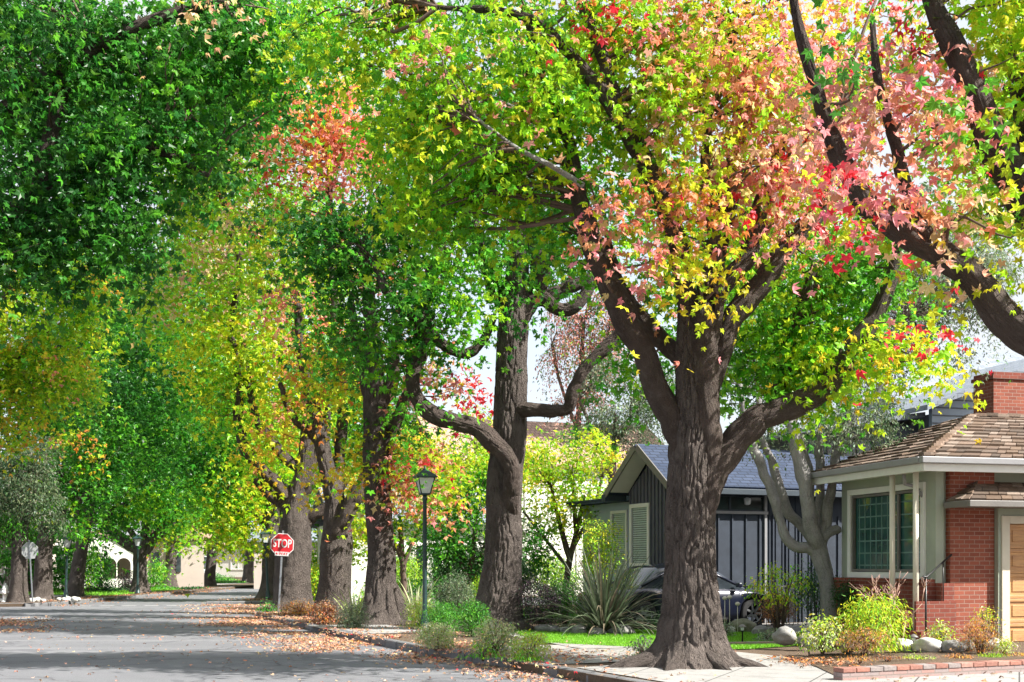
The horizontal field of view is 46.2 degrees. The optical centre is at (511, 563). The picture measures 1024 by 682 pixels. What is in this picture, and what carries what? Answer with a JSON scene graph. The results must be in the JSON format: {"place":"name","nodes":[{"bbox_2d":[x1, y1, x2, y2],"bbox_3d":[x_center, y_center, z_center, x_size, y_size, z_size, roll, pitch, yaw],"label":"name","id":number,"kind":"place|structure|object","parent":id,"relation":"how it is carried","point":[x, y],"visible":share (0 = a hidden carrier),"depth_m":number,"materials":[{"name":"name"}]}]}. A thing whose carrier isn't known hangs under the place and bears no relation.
{"place":"outdoors","nodes":[
{"label":"outdoors","id":0,"kind":"place"},
{"bbox_2d":[0,589,178,594],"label":"lawn","id":1,"kind":"structure","parent":0,"point":[105,593],"depth_m":61.21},
{"bbox_2d":[0,547,29,585],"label":"shrub","id":2,"kind":"object","parent":1,"relation":"on","point":[3,562],"visible":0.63,"depth_m":57.92,"materials":[{"name":"green plant"}]},
{"bbox_2d":[52,551,71,591],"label":"shrub","id":3,"kind":"object","parent":1,"relation":"on","point":[59,565],"visible":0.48,"depth_m":61.82,"materials":[{"name":"green plant"}]},
{"bbox_2d":[62,541,109,591],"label":"shrub","id":4,"kind":"object","parent":1,"relation":"on","point":[89,575],"visible":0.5,"depth_m":59.94,"materials":[{"name":"green plant"}]},
{"bbox_2d":[85,550,119,588],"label":"shrub","id":5,"kind":"object","parent":1,"relation":"on","point":[108,569],"visible":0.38,"depth_m":64.83,"materials":[{"name":"green plant"}]},
{"bbox_2d":[84,576,129,590],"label":"hedge","id":6,"kind":"object","parent":1,"relation":"on","point":[102,587],"visible":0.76,"depth_m":63.74,"materials":[{"name":"green plant"}]},
{"bbox_2d":[146,555,177,588],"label":"shrub","id":7,"kind":"object","parent":1,"relation":"on","point":[159,579],"visible":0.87,"depth_m":69.88,"materials":[{"name":"green plant"}]},
{"bbox_2d":[0,577,253,606],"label":"verge","id":8,"kind":"structure","parent":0,"point":[226,586],"depth_m":64.12,"materials":[{"name":"concrete"}]},
{"bbox_2d":[21,540,37,601],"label":"stop sign","id":9,"kind":"object","parent":8,"relation":"on","point":[28,552],"visible":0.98,"depth_m":45.97,"materials":[{"name":"metal"}]},
{"bbox_2d":[0,430,77,602],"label":"street tree","id":10,"kind":"object","parent":8,"relation":"on","point":[20,511],"visible":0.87,"depth_m":45.96,"materials":[{"name":"green plant"}]},
{"bbox_2d":[0,327,129,591],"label":"background tree","id":11,"kind":"object","parent":8,"relation":"on","point":[57,558],"visible":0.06,"depth_m":60.98,"materials":[{"name":"green plant"}]},
{"bbox_2d":[0,236,137,489],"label":"street tree","id":12,"kind":"object","parent":8,"relation":"on","point":[17,372],"visible":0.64,"depth_m":40.40,"materials":[{"name":"green plant"}]},
{"bbox_2d":[0,225,185,534],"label":"background tree","id":13,"kind":"object","parent":8,"relation":"on","point":[90,367],"visible":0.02,"depth_m":95.25,"materials":[{"name":"green plant"}]},
{"bbox_2d":[10,264,193,599],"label":"street tree","id":14,"kind":"object","parent":8,"relation":"on","point":[42,584],"visible":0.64,"depth_m":48.84,"materials":[{"name":"green plant"}]},
{"bbox_2d":[42,225,225,595],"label":"street tree","id":15,"kind":"object","parent":8,"relation":"on","point":[75,584],"visible":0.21,"depth_m":54.93,"materials":[{"name":"green plant"}]},
{"bbox_2d":[56,523,213,587],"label":"arched house","id":16,"kind":"structure","parent":8,"relation":"on","point":[190,567],"depth_m":74.06,"materials":[{"name":"white paint"}]},
{"bbox_2d":[97,394,232,592],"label":"street tree","id":17,"kind":"object","parent":8,"relation":"on","point":[146,548],"visible":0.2,"depth_m":60.72,"materials":[{"name":"green plant"}]},
{"bbox_2d":[113,392,225,587],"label":"street tree","id":18,"kind":"object","parent":8,"relation":"on","point":[172,561],"visible":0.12,"depth_m":73.67,"materials":[{"name":"green plant"}]},
{"bbox_2d":[102,249,276,529],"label":"background tree","id":19,"kind":"object","parent":8,"relation":"on","point":[167,264],"visible":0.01,"depth_m":117.11,"materials":[{"name":"green plant"}]},
{"bbox_2d":[204,540,244,576],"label":"cream house","id":20,"kind":"structure","parent":8,"relation":"on","point":[234,571],"depth_m":135.10,"materials":[{"name":"white paint"}]},
{"bbox_2d":[199,382,266,585],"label":"street tree","id":21,"kind":"object","parent":8,"relation":"on","point":[210,567],"visible":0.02,"depth_m":81.70,"materials":[{"name":"green plant"}]},
{"bbox_2d":[159,178,340,576],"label":"background tree","id":22,"kind":"object","parent":8,"relation":"on","point":[296,259],"visible":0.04,"depth_m":121.04,"materials":[{"name":"green plant"}]},
{"bbox_2d":[225,389,291,582],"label":"street tree","id":23,"kind":"object","parent":8,"relation":"on","point":[247,577],"visible":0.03,"depth_m":91.69,"materials":[{"name":"green plant"}]},
{"bbox_2d":[0,587,580,681],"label":"road","id":24,"kind":"structure","parent":0,"point":[19,653],"depth_m":21.41,"materials":[{"name":"asphalt"}]},
{"bbox_2d":[0,585,249,606],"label":"kerb","id":25,"kind":"structure","parent":24,"relation":"on","point":[81,601],"depth_m":50.03,"materials":[{"name":"concrete"}]},
{"bbox_2d":[257,605,652,681],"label":"kerb","id":26,"kind":"structure","parent":24,"relation":"on","point":[389,642],"depth_m":20.90,"materials":[{"name":"concrete"}]},
{"bbox_2d":[307,624,421,633],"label":"driveway","id":27,"kind":"structure","parent":0,"point":[385,630],"depth_m":26.81,"materials":[{"name":"concrete"}]},
{"bbox_2d":[237,595,570,600],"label":"verge","id":28,"kind":"structure","parent":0,"point":[272,599],"depth_m":48.39,"materials":[{"name":"soil"}]},
{"bbox_2d":[260,528,270,598],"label":"street lamp","id":29,"kind":"object","parent":28,"relation":"on","point":[263,534],"visible":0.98,"depth_m":49.93,"materials":[{"name":"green metal"}]},
{"bbox_2d":[247,520,317,588],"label":"pale house","id":30,"kind":"structure","parent":28,"relation":"on","point":[257,574],"depth_m":76.67,"materials":[{"name":"beige paint"}]},
{"bbox_2d":[222,384,418,567],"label":"garden tree","id":31,"kind":"object","parent":28,"relation":"on","point":[348,465],"visible":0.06,"depth_m":61.35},
{"bbox_2d":[311,487,485,604],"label":"white house","id":32,"kind":"structure","parent":28,"relation":"on","point":[358,575],"depth_m":46.97,"materials":[{"name":"paint"}]},
{"bbox_2d":[389,400,563,511],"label":"garden tree","id":33,"kind":"object","parent":28,"relation":"on","point":[459,457],"visible":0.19,"depth_m":51.96,"materials":[{"name":"plant"}]},
{"bbox_2d":[407,416,664,595],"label":"tiled house","id":34,"kind":"structure","parent":28,"relation":"on","point":[532,425],"depth_m":56.61,"materials":[{"name":"white paint"}]},
{"bbox_2d":[530,283,646,447],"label":"garden tree","id":35,"kind":"object","parent":28,"relation":"on","point":[582,333],"visible":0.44,"depth_m":57.88,"materials":[{"name":"pink plant"}]},
{"bbox_2d":[596,120,891,434],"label":"background tree","id":36,"kind":"object","parent":28,"relation":"on","point":[727,263],"visible":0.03,"depth_m":59.39,"materials":[{"name":"green plant"}]},
{"bbox_2d":[836,79,1023,313],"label":"background tree","id":37,"kind":"object","parent":28,"relation":"on","point":[948,162],"visible":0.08,"depth_m":63.39,"materials":[{"name":"green plant"}]},
{"bbox_2d":[396,548,431,596],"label":"hedge","id":38,"kind":"object","parent":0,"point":[409,568],"visible":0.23,"depth_m":44.81,"materials":[{"name":"green plant"}]},
{"bbox_2d":[0,0,1023,534],"label":"sky","id":39,"kind":"structure","parent":0,"point":[534,353],"materials":[{"name":"white"}]},
{"bbox_2d":[454,645,638,663],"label":"driveway","id":40,"kind":"structure","parent":0,"point":[597,659],"depth_m":19.42,"materials":[{"name":"concrete"}]},
{"bbox_2d":[501,629,556,658],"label":"shrub","id":41,"kind":"object","parent":40,"relation":"on","point":[522,644],"visible":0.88,"depth_m":18.45,"materials":[{"name":"green plant"}]},
{"bbox_2d":[612,634,652,655],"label":"shrub","id":42,"kind":"object","parent":40,"relation":"on","point":[641,647],"visible":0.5,"depth_m":18.83,"materials":[{"name":"green plant"}]},
{"bbox_2d":[263,605,857,681],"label":"verge","id":43,"kind":"structure","parent":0,"point":[784,651],"depth_m":19.58,"materials":[{"name":"soil"}]},
{"bbox_2d":[105,293,321,598],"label":"street tree","id":44,"kind":"object","parent":43,"relation":"on","point":[269,520],"visible":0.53,"depth_m":50.34,"materials":[{"name":"green plant"}]},
{"bbox_2d":[109,115,349,611],"bbox_3d":[-9.094,-7.888,38.096,7.193,18.938,5.932,0,0,32],"label":"street tree","id":45,"kind":"object","parent":43,"relation":"on","point":[295,525],"visible":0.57,"depth_m":37.69,"materials":[{"name":"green plant"}]},
{"bbox_2d":[270,531,293,611],"bbox_3d":[-6.867,0.297,35.617,0.674,2.570,0.049,3,0,-7],"label":"stop sign","id":46,"kind":"object","parent":43,"relation":"on","point":[282,544],"visible":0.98,"depth_m":35.61,"materials":[{"name":"metal"}]},
{"bbox_2d":[272,598,314,614],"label":"shrub","id":47,"kind":"object","parent":43,"relation":"on","point":[297,610],"visible":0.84,"depth_m":34.81,"materials":[{"name":"brown plant"}]},
{"bbox_2d":[193,0,408,616],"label":"street tree","id":48,"kind":"object","parent":43,"relation":"on","point":[335,561],"visible":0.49,"depth_m":33.70,"materials":[{"name":"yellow plant"}]},
{"bbox_2d":[300,597,343,623],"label":"shrub","id":49,"kind":"object","parent":43,"relation":"on","point":[326,611],"visible":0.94,"depth_m":29.41,"materials":[{"name":"brown plant"}]},
{"bbox_2d":[248,187,402,508],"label":"background tree","id":50,"kind":"object","parent":43,"relation":"on","point":[310,286],"visible":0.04,"depth_m":88.98,"materials":[{"name":"green plant"}]},
{"bbox_2d":[330,597,377,627],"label":"shrub","id":51,"kind":"object","parent":43,"relation":"on","point":[351,622],"visible":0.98,"depth_m":27.32,"materials":[{"name":"green plant"}]},
{"bbox_2d":[278,101,493,624],"bbox_3d":[-3.019,-4.936,30.073,5.679,13.133,4.855,0,0,0],"label":"street tree","id":52,"kind":"object","parent":43,"relation":"on","point":[384,599],"visible":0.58,"depth_m":29.31,"materials":[{"name":"green plant"}]},
{"bbox_2d":[311,449,485,605],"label":"garden tree","id":53,"kind":"object","parent":43,"relation":"on","point":[400,552],"visible":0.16,"depth_m":40.91,"materials":[{"name":"plant"}]},
{"bbox_2d":[398,595,442,627],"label":"shrub","id":54,"kind":"object","parent":43,"relation":"on","point":[417,613],"visible":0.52,"depth_m":27.39,"materials":[{"name":"green plant"}]},
{"bbox_2d":[412,466,437,628],"bbox_3d":[-1.933,-0.345,26.600,0.470,3.650,0.470,0,0,-17],"label":"street lamp","id":55,"kind":"object","parent":43,"relation":"on","point":[429,479],"visible":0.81,"depth_m":26.55,"materials":[{"name":"green metal"}]},
{"bbox_2d":[202,0,665,633],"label":"street tree","id":56,"kind":"object","parent":43,"relation":"on","point":[502,440],"visible":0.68,"depth_m":26.23,"materials":[{"name":"green plant"}]},
{"bbox_2d":[410,618,461,650],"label":"shrub","id":57,"kind":"object","parent":43,"relation":"on","point":[439,640],"visible":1,"depth_m":20.49,"materials":[{"name":"green plant"}]},
{"bbox_2d":[416,593,466,631],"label":"shrub","id":58,"kind":"object","parent":43,"relation":"on","point":[448,618],"visible":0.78,"depth_m":25.48,"materials":[{"name":"green plant"}]},
{"bbox_2d":[453,598,492,636],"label":"shrub","id":59,"kind":"object","parent":43,"relation":"on","point":[473,613],"visible":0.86,"depth_m":24.32,"materials":[{"name":"green plant"}]},
{"bbox_2d":[456,628,515,660],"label":"grass tuft","id":60,"kind":"object","parent":43,"relation":"on","point":[480,655],"visible":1,"depth_m":18.38,"materials":[{"name":"green plant"}]},
{"bbox_2d":[464,613,522,655],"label":"shrub","id":61,"kind":"object","parent":43,"relation":"on","point":[498,634],"visible":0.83,"depth_m":19.11,"materials":[{"name":"green plant"}]},
{"bbox_2d":[521,558,539,592],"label":"shrub","id":62,"kind":"object","parent":43,"relation":"on","point":[526,573],"visible":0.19,"depth_m":30.91,"materials":[{"name":"green plant"}]},
{"bbox_2d":[526,548,582,598],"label":"shrub","id":63,"kind":"object","parent":43,"relation":"on","point":[558,562],"visible":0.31,"depth_m":43.70,"materials":[{"name":"green plant"}]},
{"bbox_2d":[485,423,625,598],"bbox_3d":[1.404,-1.338,35.981,4.577,5.856,3.428,0,0,31],"label":"maple tree","id":64,"kind":"object","parent":43,"relation":"on","point":[548,475],"visible":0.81,"depth_m":35.76,"materials":[{"name":"plant"}]},
{"bbox_2d":[545,574,585,626],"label":"shrub","id":65,"kind":"object","parent":43,"relation":"on","point":[574,595],"visible":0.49,"depth_m":26.50,"materials":[{"name":"green plant"}]},
{"bbox_2d":[575,518,629,587],"bbox_3d":[2.191,0.097,29.369,1.338,2.790,1.533,0,0,0],"label":"shrub","id":66,"kind":"object","parent":43,"relation":"on","point":[604,546],"visible":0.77,"depth_m":29.24,"materials":[{"name":"green plant"}]},
{"bbox_2d":[556,351,674,483],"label":"garden tree","id":67,"kind":"object","parent":43,"relation":"on","point":[613,416],"visible":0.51,"depth_m":43.81,"materials":[{"name":"green plant"}]},
{"bbox_2d":[232,0,1010,670],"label":"street tree","id":68,"kind":"object","parent":43,"relation":"on","point":[688,68],"visible":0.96,"depth_m":17.02,"materials":[{"name":"green plant"}]},
{"bbox_2d":[566,444,847,625],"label":"dark house","id":69,"kind":"structure","parent":43,"relation":"on","point":[632,501],"depth_m":30.16,"materials":[{"name":"wood"}]},
{"bbox_2d":[610,510,627,569],"bbox_3d":[2.981,-0.650,33.291,0.080,1.660,0.960,0,0,-23],"label":"wing window","id":70,"kind":"structure","parent":69,"relation":"in","point":[621,519],"depth_m":33.22,"materials":[{"name":"white paint"}]},
{"bbox_2d":[629,503,649,566],"bbox_3d":[3.294,-0.735,30.888,0.080,1.630,1.030,0,0,-23],"label":"window","id":71,"kind":"structure","parent":69,"relation":"in","point":[639,514],"depth_m":30.95,"materials":[{"name":"white paint"}]},
{"bbox_2d":[717,495,763,510],"bbox_3d":[5.574,-1.495,29.640,1.560,0.370,0.050,0,0,-23],"label":"clerestory window","id":72,"kind":"structure","parent":69,"relation":"in","point":[735,503],"depth_m":29.68,"materials":[{"name":"black glass"}]},
{"bbox_2d":[826,579,859,634],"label":"shrub","id":73,"kind":"object","parent":43,"relation":"on","point":[839,597],"visible":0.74,"depth_m":23.37,"materials":[{"name":"green plant"}]},
{"bbox_2d":[720,200,1023,637],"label":"garden tree","id":74,"kind":"object","parent":43,"relation":"on","point":[815,527],"visible":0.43,"depth_m":24.12,"materials":[{"name":"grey plant"}]},
{"bbox_2d":[746,0,1023,375],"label":"street tree","id":75,"kind":"object","parent":43,"relation":"on","point":[910,229],"visible":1,"depth_m":11.06,"materials":[{"name":"pink plant"}]},
{"bbox_2d":[758,349,1023,455],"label":"house","id":76,"kind":"structure","parent":43,"relation":"on","point":[956,410],"depth_m":32.82,"materials":[{"name":"paint"}]},
{"bbox_2d":[809,642,1023,673],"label":"garden bed","id":77,"kind":"object","parent":43,"relation":"on","point":[937,655],"visible":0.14,"depth_m":17.64,"materials":[{"name":"soil"}]},
{"bbox_2d":[771,626,796,645],"bbox_3d":[4.674,1.236,20.588,0.408,0.352,0.368,0,0,0],"label":"boulder","id":78,"kind":"object","parent":77,"relation":"on","point":[784,636],"visible":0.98,"depth_m":20.48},
{"bbox_2d":[791,609,849,653],"bbox_3d":[4.815,1.037,18.418,1.045,0.698,1.056,0,0,0],"label":"shrub","id":79,"kind":"object","parent":77,"relation":"on","point":[820,642],"visible":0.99,"depth_m":18.31,"materials":[{"name":"green plant"}]},
{"bbox_2d":[830,620,893,654],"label":"shrub","id":80,"kind":"object","parent":77,"relation":"on","point":[863,648],"visible":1,"depth_m":18.02,"materials":[{"name":"orange plant"}]},
{"bbox_2d":[828,586,927,652],"bbox_3d":[5.665,0.860,18.579,1.658,1.056,1.622,0,0,0],"label":"shrub","id":81,"kind":"object","parent":77,"relation":"on","point":[872,615],"visible":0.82,"depth_m":18.43,"materials":[{"name":"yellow plant"}]},
{"bbox_2d":[848,570,931,650],"bbox_3d":[5.940,0.733,18.824,1.223,1.263,0.628,0,0,0],"label":"bare shrub","id":82,"kind":"object","parent":77,"relation":"on","point":[892,592],"visible":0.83,"depth_m":18.86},
{"bbox_2d":[911,637,941,651],"bbox_3d":[6.401,1.273,18.509,0.459,0.282,0.384,0,0,0],"label":"boulder","id":83,"kind":"object","parent":77,"relation":"on","point":[925,644],"visible":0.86,"depth_m":18.37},
{"bbox_2d":[916,618,962,641],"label":"shrub","id":84,"kind":"object","parent":77,"relation":"on","point":[942,636],"visible":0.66,"depth_m":19.07,"materials":[{"name":"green plant"}]},
{"bbox_2d":[940,640,967,652],"bbox_3d":[6.779,1.282,18.399,0.415,0.237,0.242,0,0,0],"label":"boulder","id":85,"kind":"object","parent":77,"relation":"on","point":[947,645],"visible":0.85,"depth_m":18.31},
{"bbox_2d":[951,614,1004,653],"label":"shrub","id":86,"kind":"object","parent":77,"relation":"on","point":[979,643],"visible":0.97,"depth_m":18.08,"materials":[{"name":"orange plant"}]},
{"bbox_2d":[970,604,1005,651],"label":"shrub","id":87,"kind":"object","parent":77,"relation":"on","point":[983,616],"visible":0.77,"depth_m":18.37,"materials":[{"name":"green plant"}]},
{"bbox_2d":[991,636,1021,654],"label":"shrub","id":88,"kind":"object","parent":77,"relation":"on","point":[1003,648],"visible":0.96,"depth_m":17.85,"materials":[{"name":"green plant"}]},
{"bbox_2d":[811,371,1023,642],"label":"brick house","id":89,"kind":"structure","parent":43,"relation":"on","point":[941,505],"depth_m":21.35,"materials":[{"name":"red brick"}]},
{"bbox_2d":[847,482,925,578],"bbox_3d":[7.085,-0.595,22.644,0.180,1.730,2.620,0,0,-14],"label":"window","id":90,"kind":"structure","parent":89,"relation":"in","point":[922,485],"depth_m":22.48,"materials":[{"name":"white paint"}]},
{"bbox_2d":[1010,524,1023,641],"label":"garage door","id":91,"kind":"structure","parent":89,"relation":"in","point":[1016,530],"depth_m":21.39,"materials":[{"name":"brown wood"}]},
{"bbox_2d":[833,659,1023,679],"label":"planter wall","id":92,"kind":"structure","parent":43,"relation":"on","point":[915,670],"depth_m":15.66,"materials":[{"name":"red brick"}]},
{"label":"lawn","id":93,"kind":"structure","parent":43,"relation":"on","visible":0},
{"bbox_2d":[392,437,564,606],"bbox_3d":[-0.855,-0.800,34.847,5.324,6.397,3.553,0,0,-22],"label":"garden tree","id":94,"kind":"object","parent":93,"relation":"on","point":[472,569],"visible":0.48,"depth_m":34.41,"materials":[{"name":"plant"}]},
{"bbox_2d":[409,620,818,667],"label":"sidewalk","id":95,"kind":"structure","parent":0,"point":[755,656],"depth_m":18.85,"materials":[{"name":"concrete"}]},
{"bbox_2d":[589,623,818,631],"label":"driveway","id":96,"kind":"structure","parent":0,"point":[796,628],"depth_m":28.21,"materials":[{"name":"concrete"}]},
{"bbox_2d":[577,563,775,629],"bbox_3d":[3.902,0.724,27.909,4.660,1.491,2.040,0,0,-23],"label":"parked car","id":97,"kind":"object","parent":96,"relation":"on","point":[747,608],"visible":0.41,"depth_m":27.37,"materials":[{"name":"black paint"}]},
{"bbox_2d":[783,557,839,627],"bbox_3d":[6.888,0.651,26.970,2.236,1.684,2.084,0,0,0],"label":"shrub","id":98,"kind":"object","parent":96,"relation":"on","point":[812,592],"visible":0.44,"depth_m":26.88,"materials":[{"name":"green plant"}]},
{"bbox_2d":[576,657,1023,681],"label":"sidewalk","id":99,"kind":"structure","parent":0,"point":[781,672],"depth_m":15.77,"materials":[{"name":"concrete"}]},
{"label":"lawn","id":100,"kind":"structure","parent":0,"visible":0},
{"bbox_2d":[399,569,439,621],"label":"flax plant","id":101,"kind":"object","parent":100,"relation":"on","point":[413,596],"visible":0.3,"depth_m":30.47,"materials":[{"name":"green plant"}]},
{"bbox_2d":[28,587,830,648],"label":"grass","id":102,"kind":"structure","parent":100,"relation":"on","point":[607,639],"depth_m":23.43,"materials":[{"name":"green plant"}]},
{"bbox_2d":[432,570,476,622],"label":"shrub","id":103,"kind":"object","parent":100,"relation":"on","point":[447,590],"visible":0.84,"depth_m":28.31,"materials":[{"name":"green plant"}]},
{"bbox_2d":[511,571,566,626],"bbox_3d":[0.591,0.822,25.983,1.280,1.346,1.253,0,0,-31],"label":"shrub","id":104,"kind":"object","parent":100,"relation":"on","point":[547,598],"visible":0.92,"depth_m":25.84,"materials":[{"name":"grey plant"}]},
{"bbox_2d":[515,537,663,636],"bbox_3d":[2.002,0.823,25.191,3.839,2.905,3.690,0,0,30],"label":"flax plant","id":105,"kind":"object","parent":100,"relation":"on","point":[605,605],"visible":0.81,"depth_m":24.88,"materials":[{"name":"green plant"}]},
{"bbox_2d":[756,592,799,627],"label":"shrub","id":106,"kind":"object","parent":100,"relation":"on","point":[789,614],"visible":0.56,"depth_m":24.27,"materials":[{"name":"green plant"}]},
{"bbox_2d":[742,561,818,631],"bbox_3d":[5.370,0.717,24.037,1.536,1.551,1.407,0,0,0],"label":"shrub","id":107,"kind":"object","parent":100,"relation":"on","point":[776,602],"visible":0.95,"depth_m":23.93,"materials":[{"name":"green plant"}]},
{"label":"verge","id":108,"kind":"structure","parent":0,"visible":0},
{"bbox_2d":[0,0,354,339],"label":"street tree","id":109,"kind":"object","parent":108,"relation":"on","point":[244,152],"visible":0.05,"depth_m":27.51,"materials":[{"name":"green plant"}]},
{"bbox_2d":[0,0,357,374],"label":"street tree","id":110,"kind":"object","parent":108,"relation":"on","point":[83,41],"visible":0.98,"depth_m":18.13,"materials":[{"name":"green plant"}]},
{"label":"ground","id":111,"kind":"structure","parent":0,"visible":0},
{"bbox_2d":[0,587,1023,681],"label":"leaf litter","id":112,"kind":"object","parent":111,"relation":"on","point":[250,620],"visible":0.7,"depth_m":23.95,"materials":[{"name":"brown plant"}]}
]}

